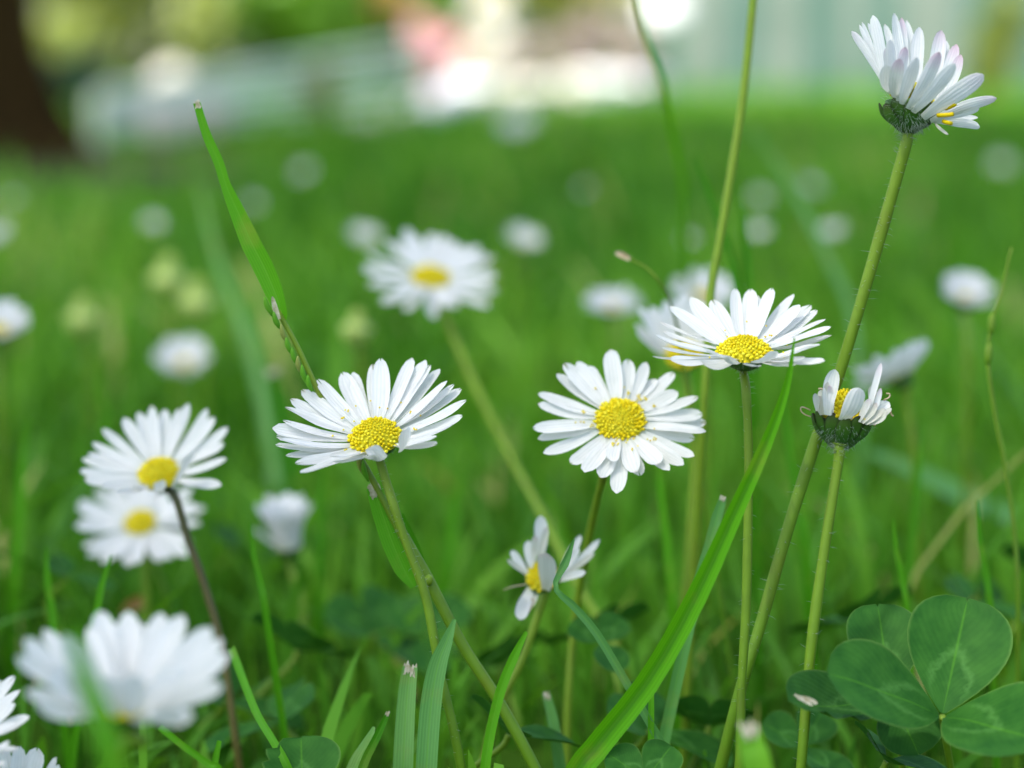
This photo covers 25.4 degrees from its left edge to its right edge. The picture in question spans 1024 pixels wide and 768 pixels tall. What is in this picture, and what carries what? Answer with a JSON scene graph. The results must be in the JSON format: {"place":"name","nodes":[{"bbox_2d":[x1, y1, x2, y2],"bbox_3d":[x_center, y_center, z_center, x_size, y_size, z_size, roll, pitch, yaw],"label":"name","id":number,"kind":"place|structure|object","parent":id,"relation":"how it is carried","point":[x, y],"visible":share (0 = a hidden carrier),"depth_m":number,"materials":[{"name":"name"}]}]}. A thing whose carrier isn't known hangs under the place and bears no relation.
{"place":"outdoors","nodes":[
{"label":"outdoors","id":0,"kind":"place"},
{"bbox_2d":[149,64,192,98],"bbox_3d":[-0.684,-0.606,4.559,0.088,0.069,0.077,0,8,0],"label":"garden stone","id":1,"kind":"object","parent":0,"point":[170,71],"visible":0.45,"depth_m":4.54,"materials":[{"name":"stone"}]},
{"bbox_2d":[0,70,1023,767],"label":"ground","id":2,"kind":"structure","parent":0,"point":[510,758],"depth_m":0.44,"materials":[{"name":"plant"}]},
{"bbox_2d":[0,299,29,561],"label":"daisy","id":3,"kind":"object","parent":2,"relation":"on","point":[13,319],"visible":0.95,"depth_m":0.45,"materials":[{"name":"white plant"}]},
{"bbox_2d":[0,675,29,766],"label":"daisy","id":4,"kind":"object","parent":2,"relation":"on","point":[11,723],"visible":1,"depth_m":0.28,"materials":[{"name":"white plant"}]},
{"bbox_2d":[8,417,28,692],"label":"grass blade","id":5,"kind":"object","parent":2,"relation":"on","point":[15,554],"visible":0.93,"depth_m":0.41,"materials":[{"name":"plant"}]},
{"bbox_2d":[0,746,59,767],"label":"daisy","id":6,"kind":"object","parent":2,"relation":"on","point":[31,758],"visible":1,"depth_m":0.29,"materials":[{"name":"white plant"}]},
{"bbox_2d":[44,546,69,767],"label":"grass blade","id":7,"kind":"object","parent":2,"relation":"on","point":[53,627],"visible":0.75,"depth_m":0.34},
{"bbox_2d":[39,12,98,107],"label":"shrub","id":8,"kind":"object","parent":2,"relation":"on","point":[68,37],"visible":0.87,"depth_m":5.10,"materials":[{"name":"green plant"}]},
{"bbox_2d":[46,50,110,128],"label":"shrub","id":9,"kind":"object","parent":2,"relation":"on","point":[84,78],"visible":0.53,"depth_m":3.95,"materials":[{"name":"green plant"}]},
{"bbox_2d":[45,551,113,623],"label":"clover leaf","id":10,"kind":"object","parent":2,"relation":"on","point":[67,566],"visible":0.77,"depth_m":0.38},
{"bbox_2d":[66,295,100,448],"bbox_3d":[-0.110,0.003,0.587,0.009,0.052,0.009,0,8,0],"label":"daisy bud","id":11,"kind":"object","parent":2,"relation":"on","point":[83,319],"visible":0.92,"depth_m":0.58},
{"bbox_2d":[67,555,111,767],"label":"grass blade","id":12,"kind":"object","parent":2,"relation":"on","point":[75,733],"visible":0.58,"depth_m":0.34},
{"bbox_2d":[67,620,128,767],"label":"grass blade","id":13,"kind":"object","parent":2,"relation":"on","point":[108,746],"visible":1,"depth_m":0.20,"materials":[{"name":"plant"}]},
{"bbox_2d":[97,352,124,588],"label":"grass blade","id":14,"kind":"object","parent":2,"relation":"on","point":[104,417],"visible":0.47,"depth_m":0.48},
{"bbox_2d":[17,611,228,756],"bbox_3d":[-0.041,0.052,0.242,0.021,0.055,0.023,-6,10,-38],"label":"daisy","id":15,"kind":"object","parent":2,"relation":"on","point":[156,670],"visible":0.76,"depth_m":0.24,"materials":[{"name":"white plant"}]},
{"bbox_2d":[35,0,237,85],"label":"hedge","id":16,"kind":"object","parent":2,"relation":"on","point":[130,15],"visible":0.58,"depth_m":8.39,"materials":[{"name":"green plant"}]},
{"bbox_2d":[75,484,204,622],"bbox_3d":[-0.065,0.037,0.397,0.022,0.042,0.019,0,8,0],"label":"daisy","id":17,"kind":"object","parent":2,"relation":"on","point":[137,537],"visible":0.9,"depth_m":0.40,"materials":[{"name":"white plant"}]},
{"bbox_2d":[0,157,296,196],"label":"soil","id":18,"kind":"structure","parent":2,"relation":"on","point":[159,167],"depth_m":2.21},
{"bbox_2d":[0,0,109,167],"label":"tree","id":19,"kind":"object","parent":18,"relation":"on","point":[38,121],"visible":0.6,"depth_m":2.26,"materials":[{"name":"brown plant"}]},
{"bbox_2d":[80,403,243,767],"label":"daisy","id":20,"kind":"object","parent":2,"relation":"on","point":[154,440],"visible":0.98,"depth_m":0.34,"materials":[{"name":"white plant"}]},
{"bbox_2d":[141,104,191,140],"bbox_3d":[-0.466,-0.355,3.081,0.069,0.050,0.064,0,8,0],"label":"garden stone","id":21,"kind":"object","parent":2,"relation":"on","point":[162,122],"visible":1,"depth_m":3.06,"materials":[{"name":"stone"}]},
{"bbox_2d":[149,254,186,414],"bbox_3d":[-0.091,-0.004,0.603,0.010,0.062,0.010,0,8,0],"label":"daisy bud","id":22,"kind":"object","parent":2,"relation":"on","point":[167,280],"visible":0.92,"depth_m":0.60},
{"bbox_2d":[153,335,210,487],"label":"daisy","id":23,"kind":"object","parent":2,"relation":"on","point":[186,357],"visible":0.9,"depth_m":0.56,"materials":[{"name":"white plant"}]},
{"bbox_2d":[158,725,221,767],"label":"grass blade","id":24,"kind":"object","parent":2,"relation":"on","point":[184,746],"visible":1,"depth_m":0.29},
{"bbox_2d":[177,276,215,463],"bbox_3d":[-0.081,0.001,0.588,0.010,0.057,0.010,0,8,0],"label":"daisy bud","id":25,"kind":"object","parent":2,"relation":"on","point":[196,303],"visible":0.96,"depth_m":0.58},
{"bbox_2d":[169,0,238,83],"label":"shrub","id":26,"kind":"object","parent":2,"relation":"on","point":[197,16],"visible":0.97,"depth_m":7.07,"materials":[{"name":"green plant"}]},
{"bbox_2d":[193,99,235,129],"bbox_3d":[-0.414,-0.377,3.179,0.060,0.043,0.058,0,8,0],"label":"garden stone","id":27,"kind":"object","parent":2,"relation":"on","point":[222,112],"visible":0.82,"depth_m":3.16,"materials":[{"name":"stone"}]},
{"bbox_2d":[197,185,281,500],"bbox_3d":[-0.066,-0.005,0.563,0.006,0.085,0.063,-3,9,-23],"label":"grass blade","id":28,"kind":"object","parent":2,"relation":"on","point":[260,388],"visible":0.8,"depth_m":0.56,"materials":[{"name":"plant"}]},
{"bbox_2d":[212,517,284,574],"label":"clover leaf","id":29,"kind":"object","parent":2,"relation":"on","point":[231,534],"visible":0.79,"depth_m":0.45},
{"bbox_2d":[193,664,304,767],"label":"clover leaf","id":30,"kind":"object","parent":2,"relation":"on","point":[295,720],"visible":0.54,"depth_m":0.36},
{"bbox_2d":[91,39,423,148],"bbox_3d":[-0.389,-0.482,3.748,0.052,0.185,1.216,3,8,20],"label":"ramp railing","id":31,"kind":"object","parent":2,"relation":"on","point":[119,109],"visible":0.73,"depth_m":3.65,"materials":[{"name":"metal"}]},
{"bbox_2d":[200,677,314,753],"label":"clover leaf","id":32,"kind":"object","parent":2,"relation":"on","point":[297,697],"visible":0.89,"depth_m":0.34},
{"bbox_2d":[228,646,291,767],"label":"grass blade","id":33,"kind":"object","parent":2,"relation":"on","point":[257,714],"visible":1,"depth_m":0.31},
{"bbox_2d":[249,523,288,739],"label":"grass blade","id":34,"kind":"object","parent":2,"relation":"on","point":[271,649],"visible":0.94,"depth_m":0.33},
{"bbox_2d":[253,493,312,682],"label":"daisy","id":35,"kind":"object","parent":2,"relation":"on","point":[284,517],"visible":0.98,"depth_m":0.41,"materials":[{"name":"white plant"}]},
{"bbox_2d":[264,366,307,623],"bbox_3d":[-0.045,0.024,0.451,0.009,0.054,0.006,0,8,0],"label":"grass blade","id":36,"kind":"object","parent":2,"relation":"on","point":[278,400],"visible":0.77,"depth_m":0.45,"materials":[{"name":"plant"}]},
{"bbox_2d":[262,736,340,767],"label":"clover leaf","id":37,"kind":"object","parent":2,"relation":"on","point":[312,752],"visible":1,"depth_m":0.30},
{"bbox_2d":[250,612,359,751],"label":"clover leaf","id":38,"kind":"object","parent":2,"relation":"on","point":[296,636],"visible":0.88,"depth_m":0.36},
{"bbox_2d":[287,63,341,123],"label":"shrub","id":39,"kind":"object","parent":2,"relation":"on","point":[327,92],"visible":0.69,"depth_m":3.84,"materials":[{"name":"green plant"}]},
{"bbox_2d":[314,468,324,674],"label":"grass blade","id":40,"kind":"object","parent":2,"relation":"on","point":[319,563],"visible":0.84,"depth_m":0.41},
{"bbox_2d":[341,309,372,570],"bbox_3d":[-0.033,0.014,0.483,0.007,0.060,0.007,0,8,0],"label":"daisy bud","id":41,"kind":"object","parent":2,"relation":"on","point":[356,330],"visible":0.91,"depth_m":0.48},
{"bbox_2d":[201,0,516,89],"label":"hedge","id":42,"kind":"object","parent":2,"relation":"on","point":[281,30],"visible":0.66,"depth_m":8.73,"materials":[{"name":"green plant"}]},
{"bbox_2d":[348,224,379,366],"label":"daisy","id":43,"kind":"object","parent":2,"relation":"on","point":[363,236],"visible":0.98,"depth_m":0.68,"materials":[{"name":"white plant"}]},
{"bbox_2d":[193,100,540,767],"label":"seeding grass","id":44,"kind":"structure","parent":2,"relation":"on","point":[259,259],"depth_m":0.31,"materials":[{"name":"green plant"}]},
{"bbox_2d":[272,358,465,767],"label":"daisy","id":45,"kind":"object","parent":2,"relation":"on","point":[374,430],"visible":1,"depth_m":0.30,"materials":[{"name":"white plant"}]},
{"bbox_2d":[323,585,421,702],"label":"clover leaf","id":46,"kind":"object","parent":2,"relation":"on","point":[378,603],"visible":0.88,"depth_m":0.40,"materials":[{"name":"plant"}]},
{"bbox_2d":[370,0,408,97],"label":"shrub","id":47,"kind":"object","parent":2,"relation":"on","point":[386,6],"visible":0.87,"depth_m":6.42,"materials":[{"name":"green plant"}]},
{"bbox_2d":[393,661,416,767],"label":"grass blade","id":48,"kind":"object","parent":2,"relation":"on","point":[404,736],"visible":1,"depth_m":0.31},
{"bbox_2d":[387,593,472,688],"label":"clover leaf","id":49,"kind":"object","parent":2,"relation":"on","point":[400,612],"visible":0.53,"depth_m":0.39,"materials":[{"name":"plant"}]},
{"bbox_2d":[406,14,464,90],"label":"flowering plant","id":50,"kind":"object","parent":2,"relation":"on","point":[437,44],"visible":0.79,"depth_m":5.10,"materials":[{"name":"pink plant"}]},
{"bbox_2d":[416,619,455,767],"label":"grass blade","id":51,"kind":"object","parent":2,"relation":"on","point":[429,725],"visible":1,"depth_m":0.30,"materials":[{"name":"plant"}]},
{"bbox_2d":[424,86,472,115],"bbox_3d":[-0.130,-0.562,4.565,0.104,0.072,0.091,0,8,0],"label":"garden stone","id":52,"kind":"object","parent":2,"relation":"on","point":[462,94],"visible":0.41,"depth_m":4.54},
{"bbox_2d":[438,463,463,637],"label":"grass blade","id":53,"kind":"object","parent":2,"relation":"on","point":[449,548],"visible":0.62,"depth_m":0.43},
{"bbox_2d":[444,78,491,105],"bbox_3d":[-0.094,-0.623,4.859,0.105,0.059,0.090,0,8,0],"label":"garden stone","id":54,"kind":"object","parent":2,"relation":"on","point":[475,87],"visible":0.56,"depth_m":4.83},
{"bbox_2d":[454,27,514,80],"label":"flowering plant","id":55,"kind":"object","parent":2,"relation":"on","point":[475,60],"visible":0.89,"depth_m":5.41,"materials":[{"name":"white plant"}]},
{"bbox_2d":[461,0,516,78],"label":"flowering plant","id":56,"kind":"object","parent":2,"relation":"on","point":[485,15],"visible":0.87,"depth_m":7.35,"materials":[{"name":"white plant"}]},
{"bbox_2d":[445,630,546,752],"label":"clover leaf","id":57,"kind":"object","parent":2,"relation":"on","point":[499,658],"visible":0.59,"depth_m":0.38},
{"bbox_2d":[362,228,632,680],"bbox_3d":[0.003,0.015,0.407,0.025,0.082,0.090,-5,9,-33],"label":"daisy","id":58,"kind":"object","parent":2,"relation":"on","point":[434,262],"visible":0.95,"depth_m":0.43,"materials":[{"name":"white plant"}]},
{"bbox_2d":[480,631,527,767],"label":"grass blade","id":59,"kind":"object","parent":2,"relation":"on","point":[496,705],"visible":1,"depth_m":0.29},
{"bbox_2d":[505,224,541,431],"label":"daisy","id":60,"kind":"object","parent":2,"relation":"on","point":[522,239],"visible":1,"depth_m":0.63,"materials":[{"name":"white plant"}]},
{"bbox_2d":[503,77,543,106],"bbox_3d":[0.015,-0.698,5.455,0.125,0.076,0.086,0,8,0],"label":"garden stone","id":61,"kind":"object","parent":2,"relation":"on","point":[534,90],"visible":0.52,"depth_m":5.43,"materials":[{"name":"stone"}]},
{"bbox_2d":[471,694,580,767],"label":"clover leaf","id":62,"kind":"object","parent":2,"relation":"on","point":[542,732],"visible":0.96,"depth_m":0.32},
{"bbox_2d":[497,111,565,245],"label":"daisy","id":63,"kind":"object","parent":2,"relation":"on","point":[519,125],"visible":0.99,"depth_m":1.32,"materials":[{"name":"white plant"}]},
{"bbox_2d":[503,33,564,80],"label":"flowering plant","id":64,"kind":"object","parent":2,"relation":"on","point":[523,55],"visible":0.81,"depth_m":5.79,"materials":[{"name":"beige plant"}]},
{"bbox_2d":[479,516,599,767],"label":"daisy","id":65,"kind":"object","parent":2,"relation":"on","point":[540,573],"visible":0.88,"depth_m":0.33,"materials":[{"name":"white plant"}]},
{"bbox_2d":[464,0,636,79],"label":"hedge","id":66,"kind":"object","parent":2,"relation":"on","point":[565,16],"visible":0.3,"depth_m":12.97,"materials":[{"name":"green plant"}]},
{"bbox_2d":[542,691,565,767],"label":"grass blade","id":67,"kind":"object","parent":2,"relation":"on","point":[556,747],"visible":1,"depth_m":0.32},
{"bbox_2d":[554,73,594,100],"bbox_3d":[0.162,-0.767,5.952,0.106,0.094,0.110,-7,10,-41],"label":"garden stone","id":68,"kind":"object","parent":2,"relation":"on","point":[575,83],"visible":0.48,"depth_m":5.91,"materials":[{"name":"stone"}]},
{"bbox_2d":[545,27,608,76],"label":"flowering plant","id":69,"kind":"object","parent":2,"relation":"on","point":[582,50],"visible":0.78,"depth_m":6.18,"materials":[{"name":"beige plant"}]},
{"bbox_2d":[542,602,650,693],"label":"clover leaf","id":70,"kind":"object","parent":2,"relation":"on","point":[629,612],"visible":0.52,"depth_m":0.36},
{"bbox_2d":[567,612,630,694],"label":"clover leaf","id":71,"kind":"object","parent":2,"relation":"on","point":[611,626],"visible":0.66,"depth_m":0.34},
{"bbox_2d":[579,70,621,101],"bbox_3d":[0.231,-0.799,6.150,0.135,0.096,0.109,0,8,0],"label":"garden stone","id":72,"kind":"object","parent":2,"relation":"on","point":[601,82],"visible":0.47,"depth_m":6.11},
{"bbox_2d":[553,539,664,740],"bbox_3d":[0.017,0.046,0.303,0.023,0.050,0.008,0,8,0],"label":"grass blade","id":73,"kind":"object","parent":2,"relation":"on","point":[585,619],"visible":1,"depth_m":0.30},
{"bbox_2d":[578,0,647,73],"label":"flowering plant","id":74,"kind":"object","parent":2,"relation":"on","point":[598,20],"visible":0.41,"depth_m":8.31,"materials":[{"name":"beige plant"}]},
{"bbox_2d":[584,287,641,537],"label":"daisy","id":75,"kind":"object","parent":2,"relation":"on","point":[611,303],"visible":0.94,"depth_m":0.51,"materials":[{"name":"white plant"}]},
{"bbox_2d":[533,349,705,765],"bbox_3d":[0.011,0.032,0.322,0.022,0.073,0.034,-6,10,-36],"label":"daisy","id":76,"kind":"object","parent":2,"relation":"on","point":[638,415],"visible":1,"depth_m":0.31,"materials":[{"name":"white plant"}]},
{"bbox_2d":[599,40,651,95],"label":"flowering plant","id":77,"kind":"object","parent":2,"relation":"on","point":[622,61],"visible":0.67,"depth_m":6.38,"materials":[{"name":"white plant"}]},
{"bbox_2d":[604,739,682,767],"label":"clover leaf","id":78,"kind":"object","parent":2,"relation":"on","point":[657,753],"visible":1,"depth_m":0.29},
{"bbox_2d":[643,0,689,88],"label":"garden globe","id":79,"kind":"object","parent":2,"relation":"on","point":[666,20],"visible":0.9,"depth_m":5.96,"materials":[{"name":"white ceramic"}]},
{"bbox_2d":[656,466,680,750],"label":"grass blade","id":80,"kind":"object","parent":2,"relation":"on","point":[668,564],"visible":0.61,"depth_m":0.36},
{"bbox_2d":[607,681,732,766],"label":"clover leaf","id":81,"kind":"object","parent":2,"relation":"on","point":[698,743],"visible":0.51,"depth_m":0.33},
{"bbox_2d":[635,0,709,506],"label":"grass blade","id":82,"kind":"object","parent":2,"relation":"on","point":[677,152],"visible":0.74,"depth_m":0.44,"materials":[{"name":"plant"}]},
{"bbox_2d":[635,294,713,744],"bbox_3d":[0.027,0.024,0.369,0.015,0.076,0.010,5,9,31],"label":"daisy","id":83,"kind":"object","parent":2,"relation":"on","point":[653,318],"visible":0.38,"depth_m":0.37,"materials":[{"name":"white plant"}]},
{"bbox_2d":[615,251,734,692],"bbox_3d":[0.027,0.022,0.347,0.025,0.085,0.004,-5,9,-32],"label":"grass stalk","id":84,"kind":"object","parent":2,"relation":"on","point":[623,255],"depth_m":0.35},
{"bbox_2d":[660,495,726,743],"bbox_3d":[0.023,0.042,0.315,0.012,0.054,0.003,0,8,0],"label":"grass blade","id":85,"kind":"object","parent":2,"relation":"on","point":[674,691],"visible":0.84,"depth_m":0.31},
{"bbox_2d":[670,268,732,632],"bbox_3d":[0.041,0.014,0.462,0.015,0.070,0.056,0,8,0],"label":"daisy","id":86,"kind":"object","parent":2,"relation":"on","point":[699,287],"visible":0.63,"depth_m":0.48,"materials":[{"name":"white plant"}]},
{"bbox_2d":[676,695,754,767],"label":"clover leaf","id":87,"kind":"object","parent":2,"relation":"on","point":[699,710],"visible":0.87,"depth_m":0.33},
{"bbox_2d":[679,0,756,767],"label":"grass stalk","id":88,"kind":"object","parent":2,"relation":"on","point":[710,296],"depth_m":0.34,"materials":[{"name":"plant"}]},
{"bbox_2d":[693,155,764,728],"bbox_3d":[0.037,0.011,0.379,0.014,0.098,0.005,0,8,0],"label":"grass blade","id":89,"kind":"object","parent":2,"relation":"on","point":[732,264],"visible":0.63,"depth_m":0.38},
{"bbox_2d":[653,288,831,767],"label":"daisy","id":90,"kind":"object","parent":2,"relation":"on","point":[746,336],"visible":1,"depth_m":0.30,"materials":[{"name":"white plant"}]},
{"bbox_2d":[735,185,760,602],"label":"grass blade","id":91,"kind":"object","parent":2,"relation":"on","point":[754,375],"visible":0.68,"depth_m":0.39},
{"bbox_2d":[738,719,771,767],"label":"grass blade","id":92,"kind":"object","parent":2,"relation":"on","point":[754,752],"visible":1,"depth_m":0.25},
{"bbox_2d":[781,380,818,669],"bbox_3d":[0.047,0.030,0.368,0.008,0.062,0.004,0,8,0],"label":"grass blade","id":93,"kind":"object","parent":2,"relation":"on","point":[804,546],"visible":0.52,"depth_m":0.37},
{"bbox_2d":[762,708,853,767],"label":"clover leaf","id":94,"kind":"object","parent":2,"relation":"on","point":[780,728],"visible":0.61,"depth_m":0.33,"materials":[{"name":"plant"}]},
{"bbox_2d":[751,129,864,585],"bbox_3d":[0.069,-0.007,0.513,0.008,0.098,0.072,-2,8,-13],"label":"grass blade","id":95,"kind":"object","parent":2,"relation":"on","point":[836,274],"visible":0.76,"depth_m":0.51,"materials":[{"name":"plant"}]},
{"bbox_2d":[647,0,1023,93],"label":"board fence","id":96,"kind":"object","parent":2,"relation":"on","point":[822,20],"visible":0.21,"depth_m":8.08,"materials":[{"name":"teal paint"}]},
{"bbox_2d":[792,363,893,767],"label":"daisy","id":97,"kind":"object","parent":2,"relation":"on","point":[843,420],"visible":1,"depth_m":0.29,"materials":[{"name":"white plant"}]},
{"bbox_2d":[788,586,911,633],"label":"clover leaf","id":98,"kind":"object","parent":2,"relation":"on","point":[892,595],"visible":0.44,"depth_m":0.36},
{"bbox_2d":[714,13,996,767],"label":"daisy","id":99,"kind":"object","parent":2,"relation":"on","point":[921,99],"visible":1,"depth_m":0.30,"materials":[{"name":"white plant"}]},
{"bbox_2d":[786,604,940,767],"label":"clover leaf","id":100,"kind":"object","parent":2,"relation":"on","point":[885,625],"visible":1,"depth_m":0.30,"materials":[{"name":"plant"}]},
{"bbox_2d":[852,337,928,604],"bbox_3d":[0.068,0.024,0.410,0.015,0.065,0.014,0,8,0],"label":"daisy","id":101,"kind":"object","parent":2,"relation":"on","point":[898,367],"visible":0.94,"depth_m":0.40,"materials":[{"name":"white plant"}]},
{"bbox_2d":[855,721,946,767],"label":"clover leaf","id":102,"kind":"object","parent":2,"relation":"on","point":[920,761],"visible":1,"depth_m":0.30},
{"bbox_2d":[893,518,914,676],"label":"grass blade","id":103,"kind":"object","parent":2,"relation":"on","point":[903,586],"visible":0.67,"depth_m":0.34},
{"bbox_2d":[900,417,926,607],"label":"grass blade","id":104,"kind":"object","parent":2,"relation":"on","point":[911,543],"visible":0.6,"depth_m":0.39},
{"bbox_2d":[826,594,1023,767],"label":"clover leaf","id":105,"kind":"object","parent":2,"relation":"on","point":[960,648],"visible":1,"depth_m":0.29,"materials":[{"name":"plant"}]},
{"bbox_2d":[867,449,1020,524],"bbox_3d":[0.091,0.022,0.461,0.007,0.010,0.051,-5,9,-33],"label":"grass blade","id":106,"kind":"object","parent":2,"relation":"on","point":[947,486],"visible":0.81,"depth_m":0.47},
{"bbox_2d":[942,270,996,574],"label":"daisy","id":107,"kind":"object","parent":2,"relation":"on","point":[966,292],"visible":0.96,"depth_m":0.46,"materials":[{"name":"white plant"}]},
{"bbox_2d":[945,570,1023,621],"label":"clover leaf","id":108,"kind":"object","parent":2,"relation":"on","point":[967,590],"visible":0.46,"depth_m":0.37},
{"bbox_2d":[976,500,999,767],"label":"grass blade","id":109,"kind":"object","parent":2,"relation":"on","point":[989,598],"visible":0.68,"depth_m":0.34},
{"bbox_2d":[961,0,1023,96],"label":"shrub","id":110,"kind":"object","parent":2,"relation":"on","point":[1005,26],"visible":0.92,"depth_m":6.88,"materials":[{"name":"green plant"}]},
{"bbox_2d":[985,247,1020,767],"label":"grass stalk","id":111,"kind":"object","parent":2,"relation":"on","point":[991,330],"depth_m":0.34,"materials":[{"name":"plant"}]},
{"bbox_2d":[35,0,1016,69],"label":"sky","id":112,"kind":"structure","parent":0,"point":[231,63],"materials":[{"name":"white"}]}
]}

